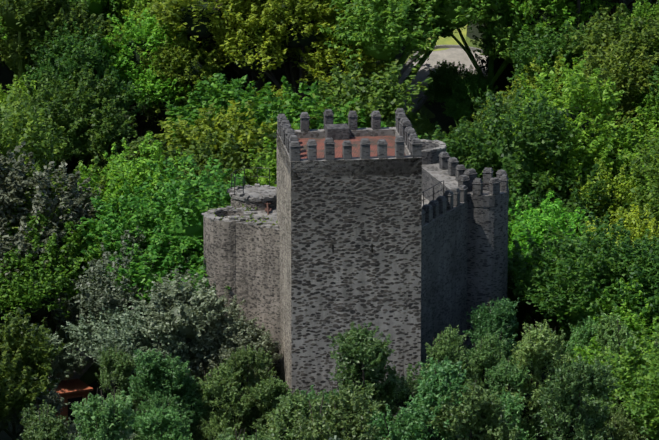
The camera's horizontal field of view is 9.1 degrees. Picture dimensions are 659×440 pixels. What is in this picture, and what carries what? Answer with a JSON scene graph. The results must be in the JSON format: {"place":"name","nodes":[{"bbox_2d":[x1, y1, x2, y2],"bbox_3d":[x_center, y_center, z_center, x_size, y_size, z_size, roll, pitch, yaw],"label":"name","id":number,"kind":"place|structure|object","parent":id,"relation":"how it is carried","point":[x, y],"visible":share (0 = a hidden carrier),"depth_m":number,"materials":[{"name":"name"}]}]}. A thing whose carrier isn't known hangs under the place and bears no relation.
{"place":"outdoors","nodes":[
{"label":"outdoors","id":0,"kind":"place"},
{"bbox_2d":[20,307,134,419],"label":"footpath","id":1,"kind":"structure","parent":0,"point":[87,367],"depth_m":240.94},
{"bbox_2d":[203,185,279,420],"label":"castle walls","id":2,"kind":"structure","parent":0,"point":[242,260],"depth_m":227.16,"materials":[{"name":"stone"}]},
{"bbox_2d":[231,167,269,195],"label":"platform railing","id":3,"kind":"object","parent":2,"relation":"on","point":[235,177],"visible":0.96,"depth_m":232.01,"materials":[{"name":"grey metal"}]},
{"bbox_2d":[202,139,445,228],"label":"ruined coping stones","id":4,"kind":"object","parent":2,"relation":"on","point":[247,213],"visible":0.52,"depth_m":228.85,"materials":[{"name":"stone"}]},
{"bbox_2d":[0,0,651,439],"bbox_3d":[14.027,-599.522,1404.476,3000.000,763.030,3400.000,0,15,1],"label":"terrain","id":5,"kind":"structure","parent":0,"point":[436,108],"depth_m":271.31,"materials":[{"name":"plant"}]},
{"bbox_2d":[0,313,57,333],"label":"oak tree","id":6,"kind":"object","parent":5,"relation":"on","point":[35,320],"visible":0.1,"depth_m":241.21,"materials":[{"name":"green plant"}]},
{"bbox_2d":[0,307,64,427],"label":"oak tree","id":7,"kind":"object","parent":5,"relation":"on","point":[23,354],"visible":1,"depth_m":215.91,"materials":[{"name":"green plant"}]},
{"bbox_2d":[0,74,66,150],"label":"oak tree","id":8,"kind":"object","parent":5,"relation":"on","point":[3,96],"visible":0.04,"depth_m":256.16,"materials":[{"name":"green plant"}]},
{"bbox_2d":[0,370,69,439],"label":"grey tree","id":9,"kind":"object","parent":5,"relation":"on","point":[50,398],"visible":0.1,"depth_m":221.12,"materials":[{"name":"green plant"}]},
{"bbox_2d":[16,399,82,439],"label":"olive tree","id":10,"kind":"object","parent":5,"relation":"on","point":[46,424],"visible":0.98,"depth_m":211.11,"materials":[{"name":"green plant"}]},
{"bbox_2d":[0,141,104,282],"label":"grey tree","id":11,"kind":"object","parent":5,"relation":"on","point":[12,190],"visible":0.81,"depth_m":234.97,"materials":[{"name":"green plant"}]},
{"bbox_2d":[0,205,109,380],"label":"oak tree","id":12,"kind":"object","parent":5,"relation":"on","point":[33,296],"visible":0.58,"depth_m":231.95,"materials":[{"name":"green plant"}]},
{"bbox_2d":[0,84,110,290],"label":"oak tree","id":13,"kind":"object","parent":5,"relation":"on","point":[35,144],"visible":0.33,"depth_m":238.37,"materials":[{"name":"green plant"}]},
{"bbox_2d":[30,323,89,399],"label":"grey tree","id":14,"kind":"object","parent":5,"relation":"on","point":[63,367],"visible":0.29,"depth_m":229.96,"materials":[{"name":"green plant"}]},
{"bbox_2d":[0,0,122,93],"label":"oak tree","id":15,"kind":"object","parent":5,"relation":"on","point":[27,21],"visible":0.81,"depth_m":260.89,"materials":[{"name":"green plant"}]},
{"bbox_2d":[45,379,92,430],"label":"corten kiosk","id":16,"kind":"object","parent":5,"relation":"on","point":[71,391],"visible":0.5,"depth_m":230.15,"materials":[{"name":"metal"}]},
{"bbox_2d":[7,65,137,171],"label":"oak tree","id":17,"kind":"object","parent":5,"relation":"on","point":[77,106],"visible":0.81,"depth_m":251.81,"materials":[{"name":"green plant"}]},
{"bbox_2d":[22,21,148,122],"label":"oak tree","id":18,"kind":"object","parent":5,"relation":"on","point":[64,63],"visible":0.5,"depth_m":257.71,"materials":[{"name":"green plant"}]},
{"bbox_2d":[25,314,159,420],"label":"verge grass","id":19,"kind":"structure","parent":5,"relation":"on","point":[89,376],"depth_m":240.36,"materials":[{"name":"plant"}]},
{"bbox_2d":[50,117,138,185],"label":"oak tree","id":20,"kind":"object","parent":5,"relation":"on","point":[87,163],"visible":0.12,"depth_m":252.97,"materials":[{"name":"green plant"}]},
{"bbox_2d":[62,416,134,439],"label":"grey tree","id":21,"kind":"object","parent":5,"relation":"on","point":[73,430],"visible":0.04,"depth_m":216.31,"materials":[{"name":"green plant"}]},
{"bbox_2d":[70,387,136,439],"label":"olive tree","id":22,"kind":"object","parent":5,"relation":"on","point":[97,417],"visible":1,"depth_m":209.24,"materials":[{"name":"green plant"}]},
{"bbox_2d":[68,0,146,37],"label":"oak tree","id":23,"kind":"object","parent":5,"relation":"on","point":[99,7],"visible":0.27,"depth_m":268.55,"materials":[{"name":"green plant"}]},
{"bbox_2d":[94,345,141,424],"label":"olive tree","id":24,"kind":"object","parent":5,"relation":"on","point":[116,366],"visible":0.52,"depth_m":223.31,"materials":[{"name":"green plant"}]},
{"bbox_2d":[50,226,202,401],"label":"grey tree","id":25,"kind":"object","parent":5,"relation":"on","point":[108,297],"visible":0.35,"depth_m":230.32,"materials":[{"name":"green plant"}]},
{"bbox_2d":[71,132,195,327],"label":"oak tree","id":26,"kind":"object","parent":5,"relation":"on","point":[136,175],"visible":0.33,"depth_m":237.90,"materials":[{"name":"green plant"}]},
{"bbox_2d":[61,297,208,415],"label":"grey tree","id":27,"kind":"object","parent":5,"relation":"on","point":[130,338],"visible":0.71,"depth_m":226.16,"materials":[{"name":"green plant"}]},
{"bbox_2d":[106,0,188,120],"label":"oak tree","id":28,"kind":"object","parent":5,"relation":"on","point":[141,7],"visible":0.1,"depth_m":266.90,"materials":[{"name":"green plant"}]},
{"bbox_2d":[75,153,246,382],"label":"oak tree","id":29,"kind":"object","parent":5,"relation":"on","point":[181,223],"visible":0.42,"depth_m":232.34,"materials":[{"name":"green plant"}]},
{"bbox_2d":[129,403,192,439],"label":"olive tree","id":30,"kind":"object","parent":5,"relation":"on","point":[171,425],"visible":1,"depth_m":214.86,"materials":[{"name":"green plant"}]},
{"bbox_2d":[125,348,198,439],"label":"olive tree","id":31,"kind":"object","parent":5,"relation":"on","point":[152,371],"visible":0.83,"depth_m":217.91,"materials":[{"name":"green plant"}]},
{"bbox_2d":[99,8,228,142],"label":"oak tree","id":32,"kind":"object","parent":5,"relation":"on","point":[127,64],"visible":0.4,"depth_m":262.56,"materials":[{"name":"green plant"}]},
{"bbox_2d":[136,33,227,126],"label":"oak tree","id":33,"kind":"object","parent":5,"relation":"on","point":[186,62],"visible":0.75,"depth_m":261.91,"materials":[{"name":"green plant"}]},
{"bbox_2d":[157,373,211,439],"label":"olive tree","id":34,"kind":"object","parent":5,"relation":"on","point":[190,386],"visible":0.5,"depth_m":218.49,"materials":[{"name":"green plant"}]},
{"bbox_2d":[98,130,272,209],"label":"oak tree","id":35,"kind":"object","parent":5,"relation":"on","point":[196,152],"visible":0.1,"depth_m":241.01,"materials":[{"name":"green plant"}]},
{"bbox_2d":[131,268,265,397],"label":"grey tree","id":36,"kind":"object","parent":5,"relation":"on","point":[173,305],"visible":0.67,"depth_m":224.63,"materials":[{"name":"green plant"}]},
{"bbox_2d":[154,98,276,171],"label":"oak tree","id":37,"kind":"object","parent":5,"relation":"on","point":[244,137],"visible":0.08,"depth_m":244.61,"materials":[{"name":"green plant"}]},
{"bbox_2d":[190,362,252,439],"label":"olive tree","id":38,"kind":"object","parent":5,"relation":"on","point":[219,389],"visible":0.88,"depth_m":218.70,"materials":[{"name":"green plant"}]},
{"bbox_2d":[161,286,281,382],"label":"grey tree","id":39,"kind":"object","parent":5,"relation":"on","point":[266,344],"visible":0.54,"depth_m":224.80,"materials":[{"name":"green plant"}]},
{"bbox_2d":[201,45,272,88],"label":"oak tree","id":40,"kind":"object","parent":5,"relation":"on","point":[230,69],"visible":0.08,"depth_m":270.42,"materials":[{"name":"green plant"}]},
{"bbox_2d":[135,0,348,91],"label":"oak tree","id":41,"kind":"object","parent":5,"relation":"on","point":[191,18],"visible":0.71,"depth_m":261.60,"materials":[{"name":"green plant"}]},
{"bbox_2d":[217,425,269,439],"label":"olive tree","id":42,"kind":"object","parent":5,"relation":"on","point":[232,436],"visible":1,"depth_m":206.06,"materials":[{"name":"green plant"}]},
{"bbox_2d":[223,344,276,437],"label":"olive tree","id":43,"kind":"object","parent":5,"relation":"on","point":[243,359],"visible":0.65,"depth_m":219.61,"materials":[{"name":"green plant"}]},
{"bbox_2d":[238,84,295,138],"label":"oak tree","id":44,"kind":"object","parent":5,"relation":"on","point":[279,92],"visible":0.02,"depth_m":257.80,"materials":[{"name":"green plant"}]},
{"bbox_2d":[244,375,294,439],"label":"olive tree","id":45,"kind":"object","parent":5,"relation":"on","point":[272,388],"visible":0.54,"depth_m":218.89,"materials":[{"name":"green plant"}]},
{"bbox_2d":[245,121,318,186],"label":"oak tree","id":46,"kind":"object","parent":5,"relation":"on","point":[271,162],"visible":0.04,"depth_m":238.12,"materials":[{"name":"green plant"}]},
{"bbox_2d":[159,73,420,157],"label":"oak tree","id":47,"kind":"object","parent":5,"relation":"on","point":[292,112],"visible":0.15,"depth_m":249.03,"materials":[{"name":"green plant"}]},
{"bbox_2d":[255,385,324,439],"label":"olive tree","id":48,"kind":"object","parent":5,"relation":"on","point":[290,404],"visible":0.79,"depth_m":211.03,"materials":[{"name":"green plant"}]},
{"bbox_2d":[200,0,393,99],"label":"oak tree","id":49,"kind":"object","parent":5,"relation":"on","point":[250,39],"visible":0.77,"depth_m":261.58,"materials":[{"name":"green plant"}]},
{"bbox_2d":[262,1,334,94],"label":"oak tree","id":50,"kind":"object","parent":5,"relation":"on","point":[296,68],"visible":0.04,"depth_m":265.94,"materials":[{"name":"green plant"}]},
{"bbox_2d":[269,383,350,439],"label":"olive tree","id":51,"kind":"object","parent":5,"relation":"on","point":[312,393],"visible":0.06,"depth_m":212.41,"materials":[{"name":"green plant"}]},
{"bbox_2d":[290,380,390,439],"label":"olive tree","id":52,"kind":"object","parent":5,"relation":"on","point":[344,420],"visible":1,"depth_m":206.43,"materials":[{"name":"green plant"}]},
{"bbox_2d":[276,127,421,416],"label":"castle keep","id":53,"kind":"structure","parent":5,"relation":"on","point":[350,241],"depth_m":220.53,"materials":[{"name":"stone"}]},
{"bbox_2d":[277,108,421,160],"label":"battlements","id":54,"kind":"object","parent":53,"relation":"on","point":[406,131],"visible":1,"depth_m":219.31,"materials":[{"name":"stone"}]},
{"bbox_2d":[298,124,405,158],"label":"roof terrace","id":55,"kind":"structure","parent":53,"relation":"on","point":[338,134],"depth_m":223.40,"materials":[{"name":"tile"}]},
{"bbox_2d":[303,59,440,139],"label":"oak tree","id":56,"kind":"object","parent":5,"relation":"on","point":[379,94],"visible":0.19,"depth_m":249.95,"materials":[{"name":"green plant"}]},
{"bbox_2d":[327,322,424,435],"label":"olive tree","id":57,"kind":"object","parent":5,"relation":"on","point":[363,350],"visible":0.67,"depth_m":213.75,"materials":[{"name":"green plant"}]},
{"bbox_2d":[308,0,507,99],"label":"oak tree","id":58,"kind":"object","parent":5,"relation":"on","point":[378,35],"visible":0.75,"depth_m":260.93,"materials":[{"name":"green plant"}]},
{"bbox_2d":[366,356,474,439],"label":"olive tree","id":59,"kind":"object","parent":5,"relation":"on","point":[412,423],"visible":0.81,"depth_m":208.19,"materials":[{"name":"green plant"}]},
{"bbox_2d":[406,110,441,139],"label":"oak tree","id":60,"kind":"object","parent":5,"relation":"on","point":[428,127],"visible":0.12,"depth_m":263.75,"materials":[{"name":"green plant"}]},
{"bbox_2d":[422,25,466,54],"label":"dry hillside grass","id":61,"kind":"structure","parent":5,"relation":"on","point":[447,40],"depth_m":277.30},
{"bbox_2d":[421,324,480,384],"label":"olive tree","id":62,"kind":"object","parent":5,"relation":"on","point":[449,347],"visible":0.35,"depth_m":217.88,"materials":[{"name":"green plant"}]},
{"bbox_2d":[367,36,535,119],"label":"verge grass","id":63,"kind":"structure","parent":5,"relation":"on","point":[428,112],"depth_m":272.27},
{"bbox_2d":[423,59,499,131],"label":"oak tree","id":64,"kind":"object","parent":5,"relation":"on","point":[450,85],"visible":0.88,"depth_m":266.64,"materials":[{"name":"green plant"}]},
{"bbox_2d":[396,48,532,112],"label":"footpath","id":65,"kind":"structure","parent":5,"relation":"on","point":[456,55],"depth_m":274.98,"materials":[{"name":"gravel"}]},
{"bbox_2d":[421,141,508,384],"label":"castle walls","id":66,"kind":"structure","parent":5,"relation":"on","point":[464,257],"depth_m":226.18,"materials":[{"name":"stone"}]},
{"bbox_2d":[421,152,508,226],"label":"battlements","id":67,"kind":"object","parent":66,"relation":"on","point":[465,178],"visible":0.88,"depth_m":225.79,"materials":[{"name":"stone"}]},
{"bbox_2d":[395,45,537,81],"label":"path kerb","id":68,"kind":"structure","parent":5,"relation":"on","point":[407,64],"depth_m":276.01,"materials":[{"name":"stone"}]},
{"bbox_2d":[427,377,521,439],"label":"olive tree","id":69,"kind":"object","parent":5,"relation":"on","point":[478,412],"visible":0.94,"depth_m":207.75,"materials":[{"name":"green plant"}]},
{"bbox_2d":[431,89,526,160],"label":"oak tree","id":70,"kind":"object","parent":5,"relation":"on","point":[480,118],"visible":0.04,"depth_m":254.56,"materials":[{"name":"green plant"}]},
{"bbox_2d":[464,330,511,392],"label":"olive tree","id":71,"kind":"object","parent":5,"relation":"on","point":[487,354],"visible":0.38,"depth_m":220.36,"materials":[{"name":"green plant"}]},
{"bbox_2d":[463,296,518,384],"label":"olive tree","id":72,"kind":"object","parent":5,"relation":"on","point":[500,316],"visible":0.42,"depth_m":222.55,"materials":[{"name":"green plant"}]},
{"bbox_2d":[409,0,584,109],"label":"oak tree","id":73,"kind":"object","parent":5,"relation":"on","point":[494,35],"visible":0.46,"depth_m":265.70,"materials":[{"name":"green plant"}]},
{"bbox_2d":[475,24,532,90],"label":"cypress tree","id":74,"kind":"object","parent":5,"relation":"on","point":[502,82],"visible":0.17,"depth_m":272.06,"materials":[{"name":"green plant"}]},
{"bbox_2d":[491,390,529,439],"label":"olive tree","id":75,"kind":"object","parent":5,"relation":"on","point":[513,408],"visible":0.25,"depth_m":213.14,"materials":[{"name":"green plant"}]},
{"bbox_2d":[485,358,552,439],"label":"olive tree","id":76,"kind":"object","parent":5,"relation":"on","point":[510,375],"visible":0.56,"depth_m":216.66,"materials":[{"name":"green plant"}]},
{"bbox_2d":[507,179,535,298],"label":"oak tree","id":77,"kind":"object","parent":5,"relation":"on","point":[511,205],"depth_m":237.24,"materials":[{"name":"green plant"}]},
{"bbox_2d":[471,48,576,122],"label":"oak tree","id":78,"kind":"object","parent":5,"relation":"on","point":[531,81],"visible":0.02,"depth_m":258.92,"materials":[{"name":"green plant"}]},
{"bbox_2d":[511,296,537,324],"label":"oak tree","id":79,"kind":"object","parent":5,"relation":"on","point":[523,315],"visible":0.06,"depth_m":245.85,"materials":[{"name":"green plant"}]},
{"bbox_2d":[510,316,540,360],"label":"oak tree","id":80,"kind":"object","parent":5,"relation":"on","point":[520,336],"visible":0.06,"depth_m":237.88,"materials":[{"name":"green plant"}]},
{"bbox_2d":[423,84,630,338],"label":"oak tree","id":81,"kind":"object","parent":5,"relation":"on","point":[507,151],"visible":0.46,"depth_m":241.91,"materials":[{"name":"green plant"}]},
{"bbox_2d":[526,325,567,422],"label":"olive tree","id":82,"kind":"object","parent":5,"relation":"on","point":[560,339],"depth_m":222.46,"materials":[{"name":"green plant"}]},
{"bbox_2d":[507,191,591,332],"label":"oak tree","id":83,"kind":"object","parent":5,"relation":"on","point":[535,222],"visible":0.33,"depth_m":234.59,"materials":[{"name":"green plant"}]},
{"bbox_2d":[504,319,600,439],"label":"olive tree","id":84,"kind":"object","parent":5,"relation":"on","point":[535,351],"visible":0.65,"depth_m":216.51,"materials":[{"name":"green plant"}]},
{"bbox_2d":[507,21,606,96],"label":"oak tree","id":85,"kind":"object","parent":5,"relation":"on","point":[552,48],"visible":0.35,"depth_m":259.96,"materials":[{"name":"green plant"}]},
{"bbox_2d":[494,0,619,45],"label":"oak tree","id":86,"kind":"object","parent":5,"relation":"on","point":[584,11],"visible":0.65,"depth_m":265.95,"materials":[{"name":"green plant"}]},
{"bbox_2d":[531,254,602,341],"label":"oak tree","id":87,"kind":"object","parent":5,"relation":"on","point":[554,322],"depth_m":232.15,"materials":[{"name":"green plant"}]},
{"bbox_2d":[476,51,658,205],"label":"oak tree","id":88,"kind":"object","parent":5,"relation":"on","point":[587,143],"visible":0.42,"depth_m":246.94,"materials":[{"name":"green plant"}]},
{"bbox_2d":[531,354,620,439],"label":"olive tree","id":89,"kind":"object","parent":5,"relation":"on","point":[570,414],"visible":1,"depth_m":210.15,"materials":[{"name":"green plant"}]},
{"bbox_2d":[563,314,600,399],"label":"olive tree","id":90,"kind":"object","parent":5,"relation":"on","point":[583,332],"visible":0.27,"depth_m":223.77,"materials":[{"name":"green plant"}]},
{"bbox_2d":[507,211,658,338],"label":"oak tree","id":91,"kind":"object","parent":5,"relation":"on","point":[565,289],"visible":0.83,"depth_m":226.24,"materials":[{"name":"green plant"}]},
{"bbox_2d":[565,158,648,228],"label":"oak tree","id":92,"kind":"object","parent":5,"relation":"on","point":[623,194],"visible":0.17,"depth_m":241.78,"materials":[{"name":"green plant"}]},
{"bbox_2d":[560,265,658,437],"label":"tree","id":93,"kind":"object","parent":5,"relation":"on","point":[631,322],"visible":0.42,"depth_m":222.83,"materials":[{"name":"green plant"}]},
{"bbox_2d":[561,31,658,136],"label":"oak tree","id":94,"kind":"object","parent":5,"relation":"on","point":[626,73],"visible":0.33,"depth_m":255.34,"materials":[{"name":"green plant"}]},
{"bbox_2d":[561,3,658,119],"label":"oak tree","id":95,"kind":"object","parent":5,"relation":"on","point":[610,28],"visible":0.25,"depth_m":259.39,"materials":[{"name":"green plant"}]},
{"bbox_2d":[580,312,642,438],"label":"olive tree","id":96,"kind":"object","parent":5,"relation":"on","point":[614,337],"visible":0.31,"depth_m":220.41,"materials":[{"name":"green plant"}]},
{"bbox_2d":[591,0,636,20],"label":"oak tree","id":97,"kind":"object","parent":5,"relation":"on","point":[614,7],"visible":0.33,"depth_m":273.15,"materials":[{"name":"green plant"}]},
{"bbox_2d":[596,401,635,439],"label":"olive tree","id":98,"kind":"object","parent":5,"relation":"on","point":[615,408],"visible":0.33,"depth_m":218.79,"materials":[{"name":"green plant"}]},
{"bbox_2d":[582,202,658,260],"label":"oak tree","id":99,"kind":"object","parent":5,"relation":"on","point":[640,227],"visible":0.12,"depth_m":234.04,"materials":[{"name":"green plant"}]},
{"bbox_2d":[601,410,645,439],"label":"olive tree","id":100,"kind":"object","parent":5,"relation":"on","point":[623,432],"visible":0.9,"depth_m":214.75,"materials":[{"name":"green plant"}]},
{"bbox_2d":[602,131,652,187],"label":"oak tree","id":101,"kind":"object","parent":5,"relation":"on","point":[642,142],"depth_m":247.94,"materials":[{"name":"green plant"}]},
{"bbox_2d":[597,325,658,437],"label":"oak tree","id":102,"kind":"object","parent":5,"relation":"on","point":[643,396],"visible":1,"depth_m":214.54,"materials":[{"name":"green plant"}]},
{"bbox_2d":[602,0,658,127],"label":"oak tree","id":103,"kind":"object","parent":5,"relation":"on","point":[642,12],"visible":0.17,"depth_m":265.54,"materials":[{"name":"green plant"}]},
{"bbox_2d":[611,250,658,347],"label":"oak tree","id":104,"kind":"object","parent":5,"relation":"on","point":[653,300],"visible":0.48,"depth_m":223.29,"materials":[{"name":"green plant"}]},
{"bbox_2d":[615,73,658,135],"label":"oak tree","id":105,"kind":"object","parent":5,"relation":"on","point":[650,112],"visible":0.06,"depth_m":253.96,"materials":[{"name":"green plant"}]},
{"bbox_2d":[618,135,658,233],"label":"oak tree","id":106,"kind":"object","parent":5,"relation":"on","point":[641,200],"visible":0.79,"depth_m":239.46,"materials":[{"name":"green plant"}]},
{"bbox_2d":[625,129,658,194],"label":"oak tree","id":107,"kind":"object","parent":5,"relation":"on","point":[655,132],"visible":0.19,"depth_m":244.76,"materials":[{"name":"green plant"}]},
{"bbox_2d":[627,331,658,439],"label":"olive tree","id":108,"kind":"object","parent":5,"relation":"on","point":[642,436],"visible":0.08,"depth_m":220.53,"materials":[{"name":"green plant"}]},
{"bbox_2d":[634,343,658,439],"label":"olive tree","id":109,"kind":"object","parent":5,"relation":"on","point":[656,435],"visible":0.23,"depth_m":218.24,"materials":[{"name":"green plant"}]},
{"bbox_2d":[646,48,658,107],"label":"oak tree","id":110,"kind":"object","parent":5,"relation":"on","point":[656,67],"visible":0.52,"depth_m":255.45,"materials":[{"name":"green plant"}]},
{"bbox_2d":[257,196,428,218],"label":"castle court ground","id":111,"kind":"structure","parent":0,"point":[273,213],"depth_m":229.81,"materials":[{"name":"stone"}]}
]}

